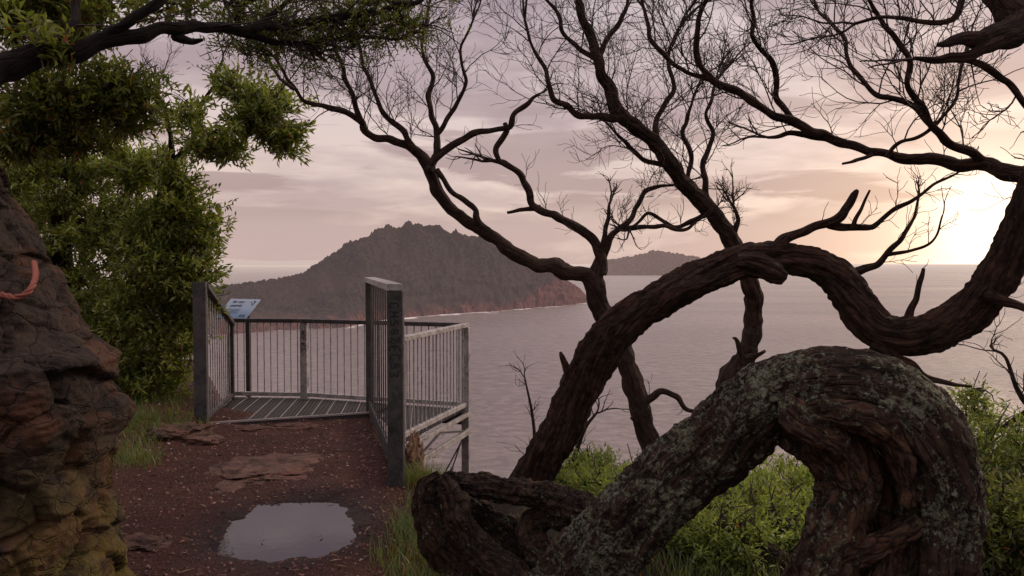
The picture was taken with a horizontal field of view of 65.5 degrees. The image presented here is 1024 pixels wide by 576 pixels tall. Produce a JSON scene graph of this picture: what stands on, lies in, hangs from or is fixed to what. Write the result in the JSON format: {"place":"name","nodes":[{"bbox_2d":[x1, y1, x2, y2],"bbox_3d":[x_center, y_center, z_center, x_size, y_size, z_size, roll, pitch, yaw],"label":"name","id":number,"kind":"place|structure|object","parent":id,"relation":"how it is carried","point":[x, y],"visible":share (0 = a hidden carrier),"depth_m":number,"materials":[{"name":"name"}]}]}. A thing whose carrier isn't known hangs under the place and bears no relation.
{"place":"outdoors","nodes":[
{"label":"outdoors","id":0,"kind":"place"},
{"bbox_2d":[74,258,320,264],"bbox_3d":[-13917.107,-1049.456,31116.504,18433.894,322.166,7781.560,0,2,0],"label":"coast","id":1,"kind":"structure","parent":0,"point":[257,262],"depth_m":31544.82},
{"bbox_2d":[93,220,586,334],"bbox_3d":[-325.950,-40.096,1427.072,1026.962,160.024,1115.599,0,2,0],"label":"headland","id":2,"kind":"structure","parent":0,"point":[436,269],"depth_m":1283.30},
{"bbox_2d":[0,0,1023,263],"label":"sky","id":3,"kind":"structure","parent":0,"point":[354,185],"materials":[{"name":"pink"}]},
{"bbox_2d":[74,264,1023,480],"bbox_3d":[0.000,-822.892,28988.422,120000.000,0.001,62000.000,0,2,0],"label":"sea","id":4,"kind":"structure","parent":0,"point":[686,353],"depth_m":727.56,"materials":[{"name":"liquid"}]},
{"bbox_2d":[349,303,584,327],"bbox_3d":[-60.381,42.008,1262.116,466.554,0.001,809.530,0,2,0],"label":"surf","id":5,"kind":"structure","parent":4,"relation":"on","point":[462,313],"depth_m":1287.22,"materials":[{"name":"white liquid"}]},
{"bbox_2d":[110,359,1004,575],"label":"ground","id":6,"kind":"structure","parent":0,"point":[357,515],"depth_m":5.49,"materials":[{"name":"brown soil"}]},
{"bbox_2d":[0,166,135,575],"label":"rock outcrop","id":7,"kind":"object","parent":6,"relation":"on","point":[67,409],"visible":0.99,"depth_m":3.31,"materials":[{"name":"brown stone"}]},
{"bbox_2d":[0,260,38,299],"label":"rope","id":8,"kind":"object","parent":7,"relation":"attached to","point":[33,282],"visible":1,"depth_m":2.79,"materials":[{"name":"fabric"}]},
{"bbox_2d":[124,532,172,550],"bbox_3d":[-2.097,1.471,4.550,0.336,0.111,0.348,-1,2,-32],"label":"rock","id":9,"kind":"object","parent":6,"relation":"on","point":[142,541],"visible":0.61,"depth_m":4.50,"materials":[{"name":"stone"}]},
{"bbox_2d":[0,9,319,403],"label":"tree","id":10,"kind":"object","parent":6,"relation":"on","point":[159,245],"visible":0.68,"depth_m":7.91,"materials":[{"name":"green plant"}]},
{"bbox_2d":[113,386,209,471],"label":"grass","id":11,"kind":"structure","parent":6,"relation":"on","point":[147,417],"depth_m":7.18,"materials":[{"name":"green plant"}]},
{"bbox_2d":[147,421,225,444],"bbox_3d":[-2.945,1.350,7.176,0.785,0.278,0.720,0,2,0],"label":"rock","id":12,"kind":"object","parent":6,"relation":"on","point":[208,436],"visible":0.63,"depth_m":6.99,"materials":[{"name":"stone"}]},
{"bbox_2d":[0,0,480,181],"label":"tree","id":13,"kind":"object","parent":6,"relation":"on","point":[56,113],"visible":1,"depth_m":4.69,"materials":[{"name":"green plant"}]},
{"bbox_2d":[232,424,276,431],"bbox_3d":[-2.538,1.380,7.666,0.737,0.121,0.292,0,2,0],"label":"rock","id":14,"kind":"object","parent":6,"relation":"on","point":[254,427],"visible":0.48,"depth_m":7.62,"materials":[{"name":"brown stone"}]},
{"bbox_2d":[202,453,323,493],"bbox_3d":[-1.913,1.425,6.075,0.955,0.117,1.138,0,2,0],"label":"rock","id":15,"kind":"object","parent":6,"relation":"on","point":[237,472],"visible":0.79,"depth_m":6.08,"materials":[{"name":"brown stone"}]},
{"bbox_2d":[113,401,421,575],"bbox_3d":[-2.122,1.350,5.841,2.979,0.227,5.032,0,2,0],"label":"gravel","id":16,"kind":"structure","parent":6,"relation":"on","point":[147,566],"depth_m":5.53,"materials":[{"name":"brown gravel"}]},
{"bbox_2d":[118,410,442,575],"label":"fallen leaves","id":17,"kind":"object","parent":6,"relation":"on","point":[276,479],"visible":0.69,"depth_m":5.88,"materials":[{"name":"brown plant"}]},
{"bbox_2d":[272,422,321,429],"bbox_3d":[-2.106,1.361,7.731,0.561,0.095,0.254,0,2,0],"label":"rock","id":18,"kind":"object","parent":6,"relation":"on","point":[297,426],"visible":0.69,"depth_m":7.70,"materials":[{"name":"brown stone"}]},
{"bbox_2d":[208,502,400,562],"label":"puddle","id":19,"kind":"object","parent":6,"relation":"on","point":[285,531],"visible":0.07,"depth_m":4.80,"materials":[{"name":"grey liquid"}]},
{"bbox_2d":[210,397,470,471],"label":"viewing platform","id":20,"kind":"structure","parent":6,"relation":"on","point":[266,410],"depth_m":8.45,"materials":[{"name":"metal"}]},
{"bbox_2d":[192,282,234,423],"bbox_3d":[-3.106,0.651,8.458,0.143,1.470,1.652,0,2,-8],"label":"railing","id":21,"kind":"object","parent":20,"relation":"on","point":[203,292],"visible":0.81,"depth_m":7.71,"materials":[{"name":"metal"}]},
{"bbox_2d":[220,299,259,396],"bbox_3d":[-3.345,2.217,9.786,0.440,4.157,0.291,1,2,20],"label":"sign","id":22,"kind":"object","parent":20,"relation":"on","point":[241,308],"visible":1,"depth_m":9.68,"materials":[{"name":"grey metal"}]},
{"bbox_2d":[228,318,470,472],"bbox_3d":[-1.619,2.202,8.755,3.361,3.652,1.555,2,3,45],"label":"railing","id":23,"kind":"object","parent":20,"relation":"attached to","point":[463,402],"visible":0.88,"depth_m":8.74,"materials":[{"name":"metal"}]},
{"bbox_2d":[364,277,404,487],"bbox_3d":[-1.161,0.693,7.069,0.131,1.533,2.788,0,2,-14],"label":"railing","id":24,"kind":"object","parent":20,"relation":"on","point":[391,437],"visible":0.98,"depth_m":5.75,"materials":[{"name":"metal"}]},
{"bbox_2d":[405,430,424,470],"bbox_3d":[-0.832,1.477,6.402,0.303,0.631,0.588,0,2,0],"label":"rock","id":25,"kind":"object","parent":6,"relation":"on","point":[414,448],"visible":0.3,"depth_m":6.32,"materials":[{"name":"brown stone"}]},
{"bbox_2d":[204,0,742,449],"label":"tree","id":26,"kind":"object","parent":6,"relation":"on","point":[592,280],"visible":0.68,"depth_m":6.57,"materials":[{"name":"brown plant"}]},
{"bbox_2d":[496,350,542,453],"bbox_3d":[0.123,1.472,7.057,0.491,1.840,0.418,-1,2,-40],"label":"sapling","id":27,"kind":"object","parent":6,"relation":"on","point":[532,414],"visible":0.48,"depth_m":7.03,"materials":[{"name":"brown plant"}]},
{"bbox_2d":[555,446,616,484],"bbox_3d":[0.508,1.846,6.731,1.038,1.063,0.840,-2,2,-41],"label":"shrub","id":28,"kind":"object","parent":6,"relation":"on","point":[558,477],"visible":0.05,"depth_m":6.50,"materials":[{"name":"green plant"}]},
{"bbox_2d":[556,456,625,487],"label":"shrub","id":29,"kind":"object","parent":6,"relation":"on","point":[602,465],"depth_m":6.26,"materials":[{"name":"green plant"}]},
{"bbox_2d":[561,451,622,494],"bbox_3d":[0.776,1.573,5.943,0.920,0.738,0.796,-1,2,-24],"label":"shrub","id":30,"kind":"object","parent":6,"relation":"on","point":[593,474],"visible":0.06,"depth_m":5.86,"materials":[{"name":"green plant"}]},
{"bbox_2d":[560,389,646,482],"bbox_3d":[0.633,1.502,6.651,0.958,1.512,0.363,0,2,0],"label":"sapling","id":31,"kind":"object","parent":6,"relation":"on","point":[580,438],"visible":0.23,"depth_m":6.63,"materials":[{"name":"brown plant"}]},
{"bbox_2d":[567,441,640,472],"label":"shrub","id":32,"kind":"object","parent":6,"relation":"on","point":[597,455],"visible":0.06,"depth_m":6.57,"materials":[{"name":"green plant"}]},
{"bbox_2d":[579,444,632,497],"bbox_3d":[0.924,1.373,5.234,0.983,0.625,1.000,0,2,0],"label":"shrub","id":33,"kind":"object","parent":6,"relation":"on","point":[598,489],"visible":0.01,"depth_m":5.38,"materials":[{"name":"green plant"}]},
{"bbox_2d":[463,0,786,387],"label":"tree","id":34,"kind":"object","parent":6,"relation":"on","point":[688,188],"visible":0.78,"depth_m":6.65,"materials":[{"name":"brown plant"}]},
{"bbox_2d":[411,346,989,575],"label":"tree","id":35,"kind":"object","parent":6,"relation":"on","point":[883,448],"visible":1,"depth_m":3.07,"materials":[{"name":"brown plant"}]},
{"bbox_2d":[663,484,795,575],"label":"shrub","id":36,"kind":"object","parent":6,"relation":"on","point":[725,531],"visible":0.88,"depth_m":4.36,"materials":[{"name":"green plant"}]},
{"bbox_2d":[686,541,791,572],"bbox_3d":[1.266,1.561,4.445,0.940,0.354,0.193,1,2,28],"label":"shrub","id":37,"kind":"object","parent":6,"relation":"on","point":[778,553],"visible":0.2,"depth_m":4.30,"materials":[{"name":"green plant"}]},
{"bbox_2d":[702,478,797,518],"bbox_3d":[1.286,1.440,4.963,1.053,0.598,1.007,0,2,0],"label":"shrub","id":38,"kind":"object","parent":6,"relation":"on","point":[739,495],"visible":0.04,"depth_m":4.88,"materials":[{"name":"green plant"}]},
{"bbox_2d":[709,469,812,551],"bbox_3d":[1.437,1.427,4.922,1.349,0.598,1.179,0,2,0],"label":"shrub","id":39,"kind":"object","parent":6,"relation":"on","point":[787,522],"visible":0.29,"depth_m":4.70,"materials":[{"name":"green plant"}]},
{"bbox_2d":[509,0,1023,481],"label":"tree","id":40,"kind":"object","parent":6,"relation":"on","point":[978,302],"visible":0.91,"depth_m":4.92,"materials":[{"name":"brown plant"}]},
{"bbox_2d":[747,465,786,487],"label":"shrub","id":41,"kind":"object","parent":6,"relation":"on","point":[759,476],"visible":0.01,"depth_m":6.46,"materials":[{"name":"green plant"}]},
{"bbox_2d":[751,458,789,484],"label":"shrub","id":42,"kind":"object","parent":6,"relation":"on","point":[768,464],"depth_m":6.84,"materials":[{"name":"green plant"}]},
{"bbox_2d":[739,449,814,498],"bbox_3d":[1.915,1.996,5.911,1.398,1.614,1.255,-1,2,-19],"label":"shrub","id":43,"kind":"object","parent":6,"relation":"on","point":[808,476],"visible":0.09,"depth_m":5.78,"materials":[{"name":"green plant"}]},
{"bbox_2d":[753,458,807,487],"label":"shrub","id":44,"kind":"object","parent":6,"relation":"on","point":[802,471],"depth_m":5.99,"materials":[{"name":"green plant"}]},
{"bbox_2d":[753,483,813,520],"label":"shrub","id":45,"kind":"object","parent":6,"relation":"on","point":[800,499],"visible":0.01,"depth_m":5.01,"materials":[{"name":"green plant"}]},
{"bbox_2d":[946,371,1009,426],"bbox_3d":[3.268,1.729,5.640,0.401,2.320,0.422,-1,2,-34],"label":"shrub","id":46,"kind":"object","parent":6,"relation":"on","point":[975,395],"visible":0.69,"depth_m":5.59,"materials":[{"name":"green plant"}]},
{"bbox_2d":[958,391,1023,470],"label":"shrub","id":47,"kind":"object","parent":6,"relation":"on","point":[981,419],"visible":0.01,"depth_m":4.85,"materials":[{"name":"green plant"}]},
{"bbox_2d":[964,404,1023,448],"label":"shrub","id":48,"kind":"object","parent":6,"relation":"on","point":[1004,430],"visible":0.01,"depth_m":5.22,"materials":[{"name":"green plant"}]},
{"bbox_2d":[967,398,1023,486],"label":"shrub","id":49,"kind":"object","parent":6,"relation":"on","point":[1012,428],"visible":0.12,"depth_m":4.68,"materials":[{"name":"green plant"}]},
{"bbox_2d":[974,433,1023,569],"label":"shrub","id":50,"kind":"object","parent":6,"relation":"on","point":[986,460],"visible":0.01,"depth_m":4.43,"materials":[{"name":"green plant"}]},
{"bbox_2d":[975,370,1023,444],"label":"shrub","id":51,"kind":"object","parent":6,"relation":"on","point":[1006,424],"visible":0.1,"depth_m":4.92,"materials":[{"name":"green plant"}]},
{"bbox_2d":[981,463,1023,575],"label":"shrub","id":52,"kind":"object","parent":6,"relation":"on","point":[1003,546],"visible":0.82,"depth_m":3.90,"materials":[{"name":"green plant"}]},
{"bbox_2d":[607,250,700,275],"bbox_3d":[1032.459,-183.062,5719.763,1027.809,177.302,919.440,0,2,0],"label":"island","id":53,"kind":"structure","parent":0,"point":[653,262],"depth_m":5383.84,"materials":[{"name":"grey"}]},
{"bbox_2d":[357,454,983,575],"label":"grass","id":54,"kind":"structure","parent":0,"point":[411,533],"depth_m":4.40,"materials":[{"name":"green plant"}]},
{"bbox_2d":[957,313,1023,430],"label":"sapling","id":55,"kind":"object","parent":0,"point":[1009,370],"visible":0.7,"depth_m":5.01,"materials":[{"name":"brown plant"}]}
]}

